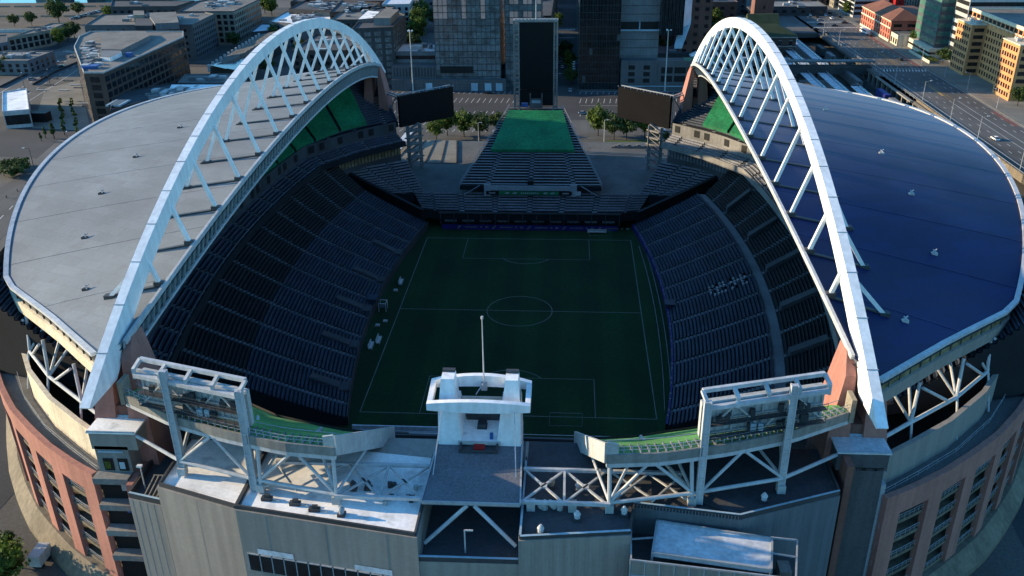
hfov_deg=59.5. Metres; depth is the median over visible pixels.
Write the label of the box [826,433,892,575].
elevator tower
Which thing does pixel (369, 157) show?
suite windows
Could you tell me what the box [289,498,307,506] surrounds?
roof unit
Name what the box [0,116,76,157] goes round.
parking lot
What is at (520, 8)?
glass tower
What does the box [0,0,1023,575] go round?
ground
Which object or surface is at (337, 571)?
window
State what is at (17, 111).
white pavilion
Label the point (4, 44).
corner office
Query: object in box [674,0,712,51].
brick apartments
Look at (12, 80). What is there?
median wall
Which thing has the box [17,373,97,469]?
guard rail
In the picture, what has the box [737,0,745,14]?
city block
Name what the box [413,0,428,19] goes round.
broadleaf tree
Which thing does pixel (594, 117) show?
broadleaf tree
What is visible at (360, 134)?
doorway
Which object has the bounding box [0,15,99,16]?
yard barrier
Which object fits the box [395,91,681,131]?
parking marking
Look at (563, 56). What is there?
broadleaf tree
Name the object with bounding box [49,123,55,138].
conifer
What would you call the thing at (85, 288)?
roof anchor
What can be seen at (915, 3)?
city block
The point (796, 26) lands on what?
avenue
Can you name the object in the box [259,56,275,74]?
broadleaf tree
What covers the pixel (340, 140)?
doorway
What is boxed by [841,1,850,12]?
broadleaf tree
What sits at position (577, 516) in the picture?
roof vent
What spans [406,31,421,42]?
broadleaf tree
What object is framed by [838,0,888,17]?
corner shops
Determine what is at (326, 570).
window
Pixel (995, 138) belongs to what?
parked car
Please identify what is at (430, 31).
cross street
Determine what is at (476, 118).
broadleaf tree
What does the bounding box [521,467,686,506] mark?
floor truss
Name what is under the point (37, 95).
waterfront marking
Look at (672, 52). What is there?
station wing
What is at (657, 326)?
touchline rail
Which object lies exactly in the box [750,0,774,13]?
clock tower
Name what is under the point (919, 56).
planter wall
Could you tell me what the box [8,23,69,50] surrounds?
office building
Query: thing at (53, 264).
roof canopy
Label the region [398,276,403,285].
team bench
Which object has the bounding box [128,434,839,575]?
stadium annex
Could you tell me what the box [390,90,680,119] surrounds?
parking lot
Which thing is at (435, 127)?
broadleaf tree
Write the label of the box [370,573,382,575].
window
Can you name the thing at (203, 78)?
pavilion
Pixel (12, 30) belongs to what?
quay wall
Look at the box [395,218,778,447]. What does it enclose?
field apron
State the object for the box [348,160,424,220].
corner stand
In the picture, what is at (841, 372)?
arch pylon
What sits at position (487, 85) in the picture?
loading door
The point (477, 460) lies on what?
control tower
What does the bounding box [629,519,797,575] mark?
roof terrace
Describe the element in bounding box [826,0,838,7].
tan rowhouse
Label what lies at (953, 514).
concourse building
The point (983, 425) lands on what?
guard rail
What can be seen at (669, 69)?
window
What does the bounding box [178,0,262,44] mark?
loft block
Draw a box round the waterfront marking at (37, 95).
[0,51,76,218]
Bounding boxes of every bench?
[368,339,374,349]
[375,333,381,343]
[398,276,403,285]
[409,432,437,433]
[588,229,605,232]
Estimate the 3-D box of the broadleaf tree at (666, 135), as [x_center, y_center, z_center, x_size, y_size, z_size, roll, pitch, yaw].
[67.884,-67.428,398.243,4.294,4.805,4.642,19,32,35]
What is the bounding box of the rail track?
[799,43,875,95]
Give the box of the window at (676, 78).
[674,76,684,81]
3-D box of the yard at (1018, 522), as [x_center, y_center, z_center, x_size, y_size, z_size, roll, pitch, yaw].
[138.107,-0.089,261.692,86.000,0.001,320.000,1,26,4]
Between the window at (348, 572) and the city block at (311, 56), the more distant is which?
the city block at (311, 56)
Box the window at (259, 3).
[235,3,260,17]
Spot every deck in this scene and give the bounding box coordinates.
[0,78,397,388]
[395,431,606,462]
[672,69,1023,414]
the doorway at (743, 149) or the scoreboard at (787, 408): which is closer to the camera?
the scoreboard at (787, 408)
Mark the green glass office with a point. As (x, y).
(934, 22)
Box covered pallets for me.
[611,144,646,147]
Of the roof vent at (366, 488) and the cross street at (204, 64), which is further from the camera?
the cross street at (204, 64)
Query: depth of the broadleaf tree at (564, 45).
556.29 m
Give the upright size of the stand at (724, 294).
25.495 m
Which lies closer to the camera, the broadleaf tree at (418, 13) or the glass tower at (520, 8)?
the glass tower at (520, 8)
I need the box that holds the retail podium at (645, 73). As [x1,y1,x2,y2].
[619,51,719,90]
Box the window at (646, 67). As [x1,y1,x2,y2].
[643,65,649,69]
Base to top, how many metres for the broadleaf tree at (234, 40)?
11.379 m
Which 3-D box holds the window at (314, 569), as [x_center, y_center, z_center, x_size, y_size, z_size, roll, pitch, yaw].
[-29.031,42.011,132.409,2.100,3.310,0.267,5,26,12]
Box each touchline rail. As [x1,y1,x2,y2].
[639,247,664,412]
[647,255,670,378]
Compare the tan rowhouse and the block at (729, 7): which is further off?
the tan rowhouse
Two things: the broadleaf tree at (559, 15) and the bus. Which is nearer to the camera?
the bus
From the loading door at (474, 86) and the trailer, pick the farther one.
the loading door at (474, 86)
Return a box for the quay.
[0,3,110,26]
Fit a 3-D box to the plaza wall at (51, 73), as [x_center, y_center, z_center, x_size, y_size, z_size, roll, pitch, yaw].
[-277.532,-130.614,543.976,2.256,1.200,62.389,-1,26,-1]
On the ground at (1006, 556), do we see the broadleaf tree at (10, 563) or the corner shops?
the broadleaf tree at (10, 563)
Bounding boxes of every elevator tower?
[85,415,148,575]
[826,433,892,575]
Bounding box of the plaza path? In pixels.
[32,80,88,129]
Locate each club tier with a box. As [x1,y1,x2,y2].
[147,122,405,372]
[661,123,840,349]
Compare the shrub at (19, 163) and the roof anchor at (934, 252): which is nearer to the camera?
the roof anchor at (934, 252)
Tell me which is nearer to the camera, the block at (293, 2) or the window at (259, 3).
the window at (259, 3)
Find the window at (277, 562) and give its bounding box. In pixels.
[271,556,285,574]
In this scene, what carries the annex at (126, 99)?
on the ground at (1006, 556)
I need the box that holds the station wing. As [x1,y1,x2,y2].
[658,44,737,57]
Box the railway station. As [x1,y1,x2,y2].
[711,13,798,56]
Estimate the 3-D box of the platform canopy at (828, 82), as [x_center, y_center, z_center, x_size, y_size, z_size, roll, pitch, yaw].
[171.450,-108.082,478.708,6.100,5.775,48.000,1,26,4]
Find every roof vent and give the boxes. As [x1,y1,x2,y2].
[337,505,345,517]
[349,480,357,491]
[364,480,372,490]
[537,524,544,533]
[548,478,554,489]
[573,510,580,522]
[575,482,581,492]
[620,505,627,517]
[759,492,768,503]
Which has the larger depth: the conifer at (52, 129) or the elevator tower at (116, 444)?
the conifer at (52, 129)
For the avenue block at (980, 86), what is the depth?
459.27 m
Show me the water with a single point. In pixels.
(34, 1)
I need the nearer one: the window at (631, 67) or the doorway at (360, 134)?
the doorway at (360, 134)
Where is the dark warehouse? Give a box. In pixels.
[110,0,194,13]
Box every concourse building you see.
[0,372,124,575]
[866,395,1023,575]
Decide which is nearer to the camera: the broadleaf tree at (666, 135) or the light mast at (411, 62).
the broadleaf tree at (666, 135)
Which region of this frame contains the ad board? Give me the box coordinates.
[352,424,437,432]
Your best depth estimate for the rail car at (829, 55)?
541.52 m
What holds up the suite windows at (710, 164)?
in the club tier at (713, 154)
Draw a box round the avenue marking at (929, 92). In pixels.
[808,22,1023,166]
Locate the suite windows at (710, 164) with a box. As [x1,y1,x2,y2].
[668,150,730,173]
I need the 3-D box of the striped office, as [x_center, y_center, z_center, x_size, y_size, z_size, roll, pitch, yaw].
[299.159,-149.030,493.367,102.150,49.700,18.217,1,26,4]
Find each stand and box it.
[116,374,394,504]
[156,166,427,425]
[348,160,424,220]
[414,192,648,230]
[459,104,601,196]
[574,390,856,513]
[632,169,835,429]
[635,162,718,223]
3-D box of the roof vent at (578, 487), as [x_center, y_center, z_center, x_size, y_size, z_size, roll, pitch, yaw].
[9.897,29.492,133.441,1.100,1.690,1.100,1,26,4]
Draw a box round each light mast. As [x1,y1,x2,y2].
[407,30,413,90]
[664,29,671,90]
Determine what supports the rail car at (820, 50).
on the rail track
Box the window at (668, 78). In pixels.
[661,76,671,81]
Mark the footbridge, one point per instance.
(831, 69)
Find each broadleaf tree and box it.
[0,529,17,554]
[0,533,30,575]
[6,13,19,25]
[22,11,37,24]
[43,0,69,22]
[50,26,63,46]
[62,25,73,41]
[64,21,80,37]
[70,1,84,14]
[101,5,111,13]
[224,31,240,47]
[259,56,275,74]
[260,0,264,12]
[263,0,278,14]
[267,23,279,31]
[291,39,304,47]
[406,6,426,26]
[406,14,427,36]
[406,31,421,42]
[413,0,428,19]
[424,119,444,139]
[426,5,432,21]
[441,111,455,135]
[452,107,471,136]
[466,111,492,138]
[489,110,505,128]
[555,12,563,30]
[555,47,562,60]
[558,40,573,53]
[560,50,577,62]
[561,67,578,84]
[586,102,608,135]
[602,111,628,139]
[616,118,639,139]
[637,122,653,137]
[658,37,671,45]
[663,131,670,138]
[711,7,723,25]
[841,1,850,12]
[909,30,916,38]
[935,47,949,63]
[944,50,951,60]
[1009,86,1023,105]
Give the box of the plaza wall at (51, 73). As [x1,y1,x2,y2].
[32,61,76,84]
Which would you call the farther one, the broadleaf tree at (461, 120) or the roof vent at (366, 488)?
the broadleaf tree at (461, 120)
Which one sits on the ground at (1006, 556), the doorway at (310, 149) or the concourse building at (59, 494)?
the concourse building at (59, 494)
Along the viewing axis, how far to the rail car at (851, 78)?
487.47 m
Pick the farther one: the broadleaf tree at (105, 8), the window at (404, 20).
the broadleaf tree at (105, 8)
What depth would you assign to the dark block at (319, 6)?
653.03 m
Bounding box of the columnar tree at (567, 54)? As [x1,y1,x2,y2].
[564,49,572,79]
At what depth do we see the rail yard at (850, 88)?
501.82 m
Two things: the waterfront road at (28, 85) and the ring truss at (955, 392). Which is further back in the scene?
the waterfront road at (28, 85)
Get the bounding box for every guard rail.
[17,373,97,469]
[885,394,1005,491]
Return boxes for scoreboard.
[131,356,257,490]
[695,371,831,504]
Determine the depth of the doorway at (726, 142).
301.81 m
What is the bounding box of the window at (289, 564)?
[283,558,296,575]
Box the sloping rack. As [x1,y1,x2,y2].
[145,474,162,496]
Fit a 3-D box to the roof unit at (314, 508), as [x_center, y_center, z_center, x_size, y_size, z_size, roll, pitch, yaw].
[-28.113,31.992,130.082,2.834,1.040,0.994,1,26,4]
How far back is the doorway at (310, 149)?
300.45 m
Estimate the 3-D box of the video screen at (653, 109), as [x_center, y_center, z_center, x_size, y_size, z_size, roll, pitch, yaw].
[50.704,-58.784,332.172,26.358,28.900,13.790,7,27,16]
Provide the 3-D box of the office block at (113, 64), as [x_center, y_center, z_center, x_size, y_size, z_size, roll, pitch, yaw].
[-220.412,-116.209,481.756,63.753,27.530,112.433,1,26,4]
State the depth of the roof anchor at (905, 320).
145.63 m
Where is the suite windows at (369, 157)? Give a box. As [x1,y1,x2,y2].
[339,148,399,169]
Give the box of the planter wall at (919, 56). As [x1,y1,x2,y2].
[909,49,929,63]
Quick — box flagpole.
[476,316,486,394]
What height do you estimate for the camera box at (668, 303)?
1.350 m
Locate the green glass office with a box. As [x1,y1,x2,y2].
[907,0,956,57]
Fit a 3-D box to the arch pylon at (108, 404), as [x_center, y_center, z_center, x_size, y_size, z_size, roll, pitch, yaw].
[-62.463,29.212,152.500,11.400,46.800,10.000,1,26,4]
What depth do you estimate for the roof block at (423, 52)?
498.88 m
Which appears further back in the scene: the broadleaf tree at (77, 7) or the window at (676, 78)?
the broadleaf tree at (77, 7)
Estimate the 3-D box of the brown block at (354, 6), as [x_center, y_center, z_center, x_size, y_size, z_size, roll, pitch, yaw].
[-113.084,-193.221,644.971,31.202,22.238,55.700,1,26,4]
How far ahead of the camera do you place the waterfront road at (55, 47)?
624.48 m
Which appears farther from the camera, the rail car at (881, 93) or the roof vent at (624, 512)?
the rail car at (881, 93)
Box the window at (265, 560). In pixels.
[259,554,273,572]
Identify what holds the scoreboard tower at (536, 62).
on the concourse floor
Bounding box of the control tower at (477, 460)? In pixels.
[420,367,531,547]
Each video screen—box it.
[387,85,453,169]
[617,85,683,169]
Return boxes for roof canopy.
[3,63,380,371]
[691,63,1023,402]
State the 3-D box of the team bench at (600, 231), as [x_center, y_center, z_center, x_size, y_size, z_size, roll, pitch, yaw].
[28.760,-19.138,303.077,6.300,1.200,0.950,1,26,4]
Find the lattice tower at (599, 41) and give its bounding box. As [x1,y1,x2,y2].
[578,0,621,89]
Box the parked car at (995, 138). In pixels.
[991,136,999,140]
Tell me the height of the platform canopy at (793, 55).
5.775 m
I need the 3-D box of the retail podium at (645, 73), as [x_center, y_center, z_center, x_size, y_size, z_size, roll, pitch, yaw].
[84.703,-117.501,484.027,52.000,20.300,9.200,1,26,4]
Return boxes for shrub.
[0,158,12,166]
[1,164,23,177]
[11,159,30,168]
[14,157,29,162]
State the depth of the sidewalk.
473.71 m
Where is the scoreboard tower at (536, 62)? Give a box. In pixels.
[513,0,557,108]
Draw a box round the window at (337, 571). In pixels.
[332,567,345,575]
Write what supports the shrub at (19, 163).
on the ground at (1006, 556)
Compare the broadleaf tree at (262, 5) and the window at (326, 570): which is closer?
the window at (326, 570)
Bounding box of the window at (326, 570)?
[320,564,332,575]
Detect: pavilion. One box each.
[2,88,51,128]
[178,73,246,82]
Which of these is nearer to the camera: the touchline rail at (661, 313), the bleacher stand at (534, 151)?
the touchline rail at (661, 313)
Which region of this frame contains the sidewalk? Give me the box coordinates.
[826,5,1023,126]
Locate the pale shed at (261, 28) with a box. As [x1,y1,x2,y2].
[251,24,273,38]
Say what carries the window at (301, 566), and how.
in the stadium annex at (195, 521)
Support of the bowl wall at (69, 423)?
on the concourse building at (59, 494)
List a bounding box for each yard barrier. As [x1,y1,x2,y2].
[0,5,110,6]
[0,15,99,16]
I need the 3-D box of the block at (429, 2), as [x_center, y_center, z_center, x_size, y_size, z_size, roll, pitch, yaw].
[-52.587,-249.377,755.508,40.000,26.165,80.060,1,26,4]
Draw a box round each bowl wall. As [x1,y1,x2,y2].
[21,353,96,458]
[883,374,997,482]
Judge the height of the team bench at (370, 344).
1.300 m
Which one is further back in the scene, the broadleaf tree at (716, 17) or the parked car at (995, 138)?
the broadleaf tree at (716, 17)
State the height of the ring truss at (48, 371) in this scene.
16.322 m
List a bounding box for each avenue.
[745,0,819,37]
[794,9,1023,172]
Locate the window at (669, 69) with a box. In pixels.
[661,67,672,72]
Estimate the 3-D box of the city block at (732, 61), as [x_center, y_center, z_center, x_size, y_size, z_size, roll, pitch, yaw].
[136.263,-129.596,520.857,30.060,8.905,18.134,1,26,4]
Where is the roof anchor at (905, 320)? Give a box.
[901,316,908,323]
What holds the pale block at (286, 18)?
on the ground at (1006, 556)
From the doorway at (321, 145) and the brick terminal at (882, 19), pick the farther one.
the brick terminal at (882, 19)
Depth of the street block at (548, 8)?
563.75 m
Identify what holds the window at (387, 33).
in the condo block at (381, 31)
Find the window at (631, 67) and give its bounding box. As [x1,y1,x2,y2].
[628,65,634,69]
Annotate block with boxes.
[0,51,56,74]
[74,31,190,121]
[84,11,218,60]
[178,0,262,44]
[269,11,330,45]
[289,0,342,13]
[290,0,385,6]
[292,34,354,73]
[312,5,334,16]
[330,0,379,18]
[331,6,395,33]
[352,6,406,86]
[382,0,413,26]
[396,43,434,62]
[419,0,432,14]
[504,0,557,18]
[543,0,554,17]
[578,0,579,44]
[659,33,673,43]
[712,0,737,20]
[719,56,771,75]
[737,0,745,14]
[826,4,1023,120]
[904,0,919,6]
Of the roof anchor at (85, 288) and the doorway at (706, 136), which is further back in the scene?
the doorway at (706, 136)
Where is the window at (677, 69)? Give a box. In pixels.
[674,67,685,72]
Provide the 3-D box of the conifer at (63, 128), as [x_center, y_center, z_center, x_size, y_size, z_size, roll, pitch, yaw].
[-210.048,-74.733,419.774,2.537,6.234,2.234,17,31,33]
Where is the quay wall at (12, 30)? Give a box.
[0,29,30,32]
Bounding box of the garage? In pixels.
[773,0,827,15]
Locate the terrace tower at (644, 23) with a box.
[618,0,691,84]
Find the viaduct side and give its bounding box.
[821,31,1023,184]
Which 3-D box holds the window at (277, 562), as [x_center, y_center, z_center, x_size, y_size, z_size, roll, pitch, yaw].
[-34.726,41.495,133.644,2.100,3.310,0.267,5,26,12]
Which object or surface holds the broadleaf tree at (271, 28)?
on the ground at (1006, 556)
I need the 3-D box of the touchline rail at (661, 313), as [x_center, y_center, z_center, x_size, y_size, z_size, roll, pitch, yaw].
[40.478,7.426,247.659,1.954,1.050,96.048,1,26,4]
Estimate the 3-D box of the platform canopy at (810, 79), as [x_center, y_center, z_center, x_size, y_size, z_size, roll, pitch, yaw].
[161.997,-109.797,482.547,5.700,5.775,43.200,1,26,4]
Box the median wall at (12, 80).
[0,73,26,87]
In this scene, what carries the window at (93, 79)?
in the office block at (113, 64)
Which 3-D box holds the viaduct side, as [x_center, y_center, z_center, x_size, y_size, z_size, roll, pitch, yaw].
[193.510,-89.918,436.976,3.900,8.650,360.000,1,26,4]
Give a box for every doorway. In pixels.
[308,145,313,153]
[319,142,324,149]
[337,137,342,144]
[358,131,363,138]
[368,129,373,135]
[388,124,393,131]
[675,125,679,132]
[694,130,698,137]
[704,133,708,140]
[724,139,728,146]
[741,145,745,152]
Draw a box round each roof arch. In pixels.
[79,18,385,408]
[692,17,890,428]
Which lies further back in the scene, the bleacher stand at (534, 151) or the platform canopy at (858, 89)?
the platform canopy at (858, 89)
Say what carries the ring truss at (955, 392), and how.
on the bowl wall at (916, 451)
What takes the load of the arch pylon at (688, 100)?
on the ground at (1006, 556)
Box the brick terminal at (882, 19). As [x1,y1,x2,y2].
[860,0,918,41]
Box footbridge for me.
[757,59,874,79]
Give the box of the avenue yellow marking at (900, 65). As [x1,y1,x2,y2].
[841,29,953,99]
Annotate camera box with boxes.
[366,294,377,303]
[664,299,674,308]
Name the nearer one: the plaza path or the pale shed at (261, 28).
the plaza path
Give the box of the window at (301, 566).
[295,560,308,575]
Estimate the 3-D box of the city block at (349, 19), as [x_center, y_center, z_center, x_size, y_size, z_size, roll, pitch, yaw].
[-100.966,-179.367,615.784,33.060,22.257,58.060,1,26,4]
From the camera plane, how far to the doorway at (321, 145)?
303.99 m
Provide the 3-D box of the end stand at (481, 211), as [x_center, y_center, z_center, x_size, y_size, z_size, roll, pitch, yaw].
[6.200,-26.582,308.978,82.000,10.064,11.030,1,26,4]
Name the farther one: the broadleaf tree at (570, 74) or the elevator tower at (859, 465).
the broadleaf tree at (570, 74)
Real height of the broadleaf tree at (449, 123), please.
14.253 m
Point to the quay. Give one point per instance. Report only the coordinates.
(39, 21)
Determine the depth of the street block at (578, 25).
616.39 m
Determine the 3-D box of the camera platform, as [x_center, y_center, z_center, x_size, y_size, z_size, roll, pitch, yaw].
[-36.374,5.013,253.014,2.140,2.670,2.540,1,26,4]
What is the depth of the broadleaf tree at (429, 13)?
659.72 m
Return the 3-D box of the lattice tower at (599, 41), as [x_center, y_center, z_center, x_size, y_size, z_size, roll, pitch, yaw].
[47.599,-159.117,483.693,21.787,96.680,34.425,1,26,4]
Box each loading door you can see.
[426,83,431,89]
[471,83,477,90]
[485,83,491,90]
[496,83,501,90]
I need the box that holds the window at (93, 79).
[75,41,184,119]
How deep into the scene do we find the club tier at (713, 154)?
304.54 m
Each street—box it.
[0,395,14,507]
[75,62,577,66]
[261,7,577,9]
[424,30,577,32]
[555,0,577,89]
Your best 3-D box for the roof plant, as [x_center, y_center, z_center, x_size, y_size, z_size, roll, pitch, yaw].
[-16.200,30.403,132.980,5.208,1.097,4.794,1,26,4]
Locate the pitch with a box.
[334,227,670,435]
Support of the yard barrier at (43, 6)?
on the quay
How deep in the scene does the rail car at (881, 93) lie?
453.06 m
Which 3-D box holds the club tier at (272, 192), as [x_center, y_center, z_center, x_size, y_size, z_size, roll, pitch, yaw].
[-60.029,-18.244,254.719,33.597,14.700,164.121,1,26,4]
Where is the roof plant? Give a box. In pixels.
[382,481,421,505]
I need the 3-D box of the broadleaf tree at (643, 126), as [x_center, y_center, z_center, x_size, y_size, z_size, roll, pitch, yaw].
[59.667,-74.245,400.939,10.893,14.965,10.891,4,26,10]
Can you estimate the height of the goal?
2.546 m
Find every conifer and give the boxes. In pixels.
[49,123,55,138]
[60,122,65,134]
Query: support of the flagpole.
attached to the control tower at (477, 460)
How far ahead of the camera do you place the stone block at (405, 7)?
648.91 m
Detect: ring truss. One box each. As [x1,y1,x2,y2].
[21,316,94,419]
[887,337,996,439]
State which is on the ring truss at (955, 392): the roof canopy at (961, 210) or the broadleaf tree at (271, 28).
the roof canopy at (961, 210)
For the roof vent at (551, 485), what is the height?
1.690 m
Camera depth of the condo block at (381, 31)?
494.05 m
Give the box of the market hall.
[207,31,284,73]
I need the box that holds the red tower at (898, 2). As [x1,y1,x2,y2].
[889,0,904,5]
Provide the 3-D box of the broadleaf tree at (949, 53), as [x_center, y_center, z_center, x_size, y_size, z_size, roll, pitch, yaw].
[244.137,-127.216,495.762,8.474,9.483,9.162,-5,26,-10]
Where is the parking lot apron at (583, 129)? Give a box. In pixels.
[396,119,671,139]
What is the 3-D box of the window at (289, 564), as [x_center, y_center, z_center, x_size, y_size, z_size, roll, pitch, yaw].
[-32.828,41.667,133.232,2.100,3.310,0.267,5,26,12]
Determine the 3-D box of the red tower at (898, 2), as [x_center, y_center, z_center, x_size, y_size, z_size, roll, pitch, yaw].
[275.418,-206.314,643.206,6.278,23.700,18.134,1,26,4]
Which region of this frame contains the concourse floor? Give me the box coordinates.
[401,141,667,204]
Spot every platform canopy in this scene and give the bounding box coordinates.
[784,50,811,76]
[795,38,826,63]
[798,71,825,87]
[816,73,849,91]
[850,83,872,95]
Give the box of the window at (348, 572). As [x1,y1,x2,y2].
[345,569,357,575]
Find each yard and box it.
[775,38,875,95]
[955,201,1023,546]
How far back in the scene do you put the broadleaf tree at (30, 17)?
701.64 m
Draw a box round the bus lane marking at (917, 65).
[858,30,1018,125]
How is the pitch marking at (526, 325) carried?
on the pitch
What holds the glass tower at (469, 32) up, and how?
on the ground at (1006, 556)
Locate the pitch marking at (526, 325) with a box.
[360,238,656,418]
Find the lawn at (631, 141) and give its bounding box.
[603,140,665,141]
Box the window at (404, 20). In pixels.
[393,20,405,34]
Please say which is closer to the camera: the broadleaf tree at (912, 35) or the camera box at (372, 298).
the camera box at (372, 298)
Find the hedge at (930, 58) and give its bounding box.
[916,51,938,61]
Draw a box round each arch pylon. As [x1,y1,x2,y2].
[95,326,182,464]
[364,67,393,112]
[679,66,707,113]
[805,340,888,468]
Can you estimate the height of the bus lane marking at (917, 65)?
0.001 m
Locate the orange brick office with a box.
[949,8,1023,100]
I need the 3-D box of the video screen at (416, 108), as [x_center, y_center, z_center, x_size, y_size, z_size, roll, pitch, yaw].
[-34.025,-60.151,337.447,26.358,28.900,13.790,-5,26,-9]
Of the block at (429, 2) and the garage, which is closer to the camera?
the garage
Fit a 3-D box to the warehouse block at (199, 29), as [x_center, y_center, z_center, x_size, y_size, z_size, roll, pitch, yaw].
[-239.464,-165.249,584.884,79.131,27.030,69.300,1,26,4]
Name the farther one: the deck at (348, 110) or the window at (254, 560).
the deck at (348, 110)
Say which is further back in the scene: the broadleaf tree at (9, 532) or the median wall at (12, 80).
the median wall at (12, 80)
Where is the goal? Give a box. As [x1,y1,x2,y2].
[549,412,582,425]
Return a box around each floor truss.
[265,460,429,500]
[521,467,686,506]
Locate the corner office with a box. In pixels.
[0,34,10,51]
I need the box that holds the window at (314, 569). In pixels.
[308,562,320,575]
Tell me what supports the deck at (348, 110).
on the concourse building at (59, 494)
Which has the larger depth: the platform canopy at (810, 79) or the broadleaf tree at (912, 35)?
the broadleaf tree at (912, 35)
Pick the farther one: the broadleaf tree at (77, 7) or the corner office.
the broadleaf tree at (77, 7)
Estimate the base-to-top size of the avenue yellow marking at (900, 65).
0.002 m
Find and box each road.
[0,50,77,99]
[0,140,63,239]
[38,40,75,50]
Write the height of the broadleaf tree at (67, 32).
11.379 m
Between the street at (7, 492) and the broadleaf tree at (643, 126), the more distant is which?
the broadleaf tree at (643, 126)
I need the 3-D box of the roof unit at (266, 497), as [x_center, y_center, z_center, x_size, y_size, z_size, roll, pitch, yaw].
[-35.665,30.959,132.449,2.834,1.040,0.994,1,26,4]
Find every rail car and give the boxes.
[815,45,825,56]
[824,52,835,63]
[830,62,862,89]
[875,89,891,98]
[888,97,900,102]
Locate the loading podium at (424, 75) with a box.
[391,63,505,90]
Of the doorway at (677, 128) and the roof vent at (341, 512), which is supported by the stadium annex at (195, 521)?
the roof vent at (341, 512)
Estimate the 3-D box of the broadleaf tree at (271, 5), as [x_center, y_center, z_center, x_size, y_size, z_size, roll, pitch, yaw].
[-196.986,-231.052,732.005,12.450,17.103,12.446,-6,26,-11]
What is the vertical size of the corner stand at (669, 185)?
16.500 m
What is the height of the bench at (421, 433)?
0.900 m
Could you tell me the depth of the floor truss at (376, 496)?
134.74 m
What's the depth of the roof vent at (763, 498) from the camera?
130.36 m
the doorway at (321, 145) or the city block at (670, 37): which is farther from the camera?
the city block at (670, 37)
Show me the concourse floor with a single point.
(621, 171)
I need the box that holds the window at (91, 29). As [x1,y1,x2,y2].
[91,29,187,37]
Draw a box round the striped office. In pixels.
[948,0,1023,61]
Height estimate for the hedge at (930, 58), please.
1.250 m
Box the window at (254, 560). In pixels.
[247,553,261,570]
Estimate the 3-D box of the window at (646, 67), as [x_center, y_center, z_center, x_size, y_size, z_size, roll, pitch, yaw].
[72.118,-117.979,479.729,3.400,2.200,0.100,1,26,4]
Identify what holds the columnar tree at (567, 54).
on the side street at (567, 27)
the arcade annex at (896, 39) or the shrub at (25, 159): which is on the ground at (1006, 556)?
the shrub at (25, 159)
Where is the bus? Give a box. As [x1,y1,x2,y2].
[860,27,870,33]
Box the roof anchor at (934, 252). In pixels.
[931,249,937,255]
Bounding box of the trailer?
[26,542,50,568]
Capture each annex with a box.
[105,83,223,113]
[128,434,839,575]
[890,31,911,45]
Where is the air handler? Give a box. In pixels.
[526,498,576,512]
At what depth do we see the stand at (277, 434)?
133.18 m
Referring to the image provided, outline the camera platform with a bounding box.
[378,299,387,307]
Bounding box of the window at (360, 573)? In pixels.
[357,571,370,575]
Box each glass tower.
[432,0,504,77]
[505,0,542,87]
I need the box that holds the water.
[0,0,111,2]
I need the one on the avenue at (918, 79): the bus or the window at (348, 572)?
the bus
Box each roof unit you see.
[261,493,279,501]
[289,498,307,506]
[308,504,326,512]
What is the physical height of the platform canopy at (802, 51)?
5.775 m
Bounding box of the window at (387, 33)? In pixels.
[384,31,390,35]
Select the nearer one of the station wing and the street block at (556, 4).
the station wing
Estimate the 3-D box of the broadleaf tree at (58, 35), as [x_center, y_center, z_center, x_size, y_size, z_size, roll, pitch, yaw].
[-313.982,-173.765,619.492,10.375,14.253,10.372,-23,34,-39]
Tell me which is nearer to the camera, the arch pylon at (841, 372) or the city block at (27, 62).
the arch pylon at (841, 372)
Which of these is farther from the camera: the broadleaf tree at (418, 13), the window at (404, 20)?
the broadleaf tree at (418, 13)
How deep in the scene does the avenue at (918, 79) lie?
451.37 m
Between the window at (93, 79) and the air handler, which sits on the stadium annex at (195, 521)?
the air handler
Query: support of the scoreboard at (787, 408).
on the stand at (666, 448)
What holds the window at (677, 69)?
in the retail podium at (645, 73)
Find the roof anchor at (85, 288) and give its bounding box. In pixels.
[81,284,88,290]
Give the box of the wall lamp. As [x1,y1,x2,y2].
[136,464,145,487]
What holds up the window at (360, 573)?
in the stadium annex at (195, 521)
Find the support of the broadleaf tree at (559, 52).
on the side street at (567, 27)
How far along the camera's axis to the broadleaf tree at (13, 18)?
698.58 m
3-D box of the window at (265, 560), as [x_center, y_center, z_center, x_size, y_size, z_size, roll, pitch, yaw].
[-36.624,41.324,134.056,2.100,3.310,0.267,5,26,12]
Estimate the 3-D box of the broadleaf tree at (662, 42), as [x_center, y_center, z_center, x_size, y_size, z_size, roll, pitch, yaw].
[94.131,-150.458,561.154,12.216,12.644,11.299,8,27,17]
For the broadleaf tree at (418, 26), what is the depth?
609.44 m
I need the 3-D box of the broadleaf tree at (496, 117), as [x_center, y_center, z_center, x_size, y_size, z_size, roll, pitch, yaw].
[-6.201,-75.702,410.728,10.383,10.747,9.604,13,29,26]
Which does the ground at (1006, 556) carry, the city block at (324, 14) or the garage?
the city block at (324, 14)

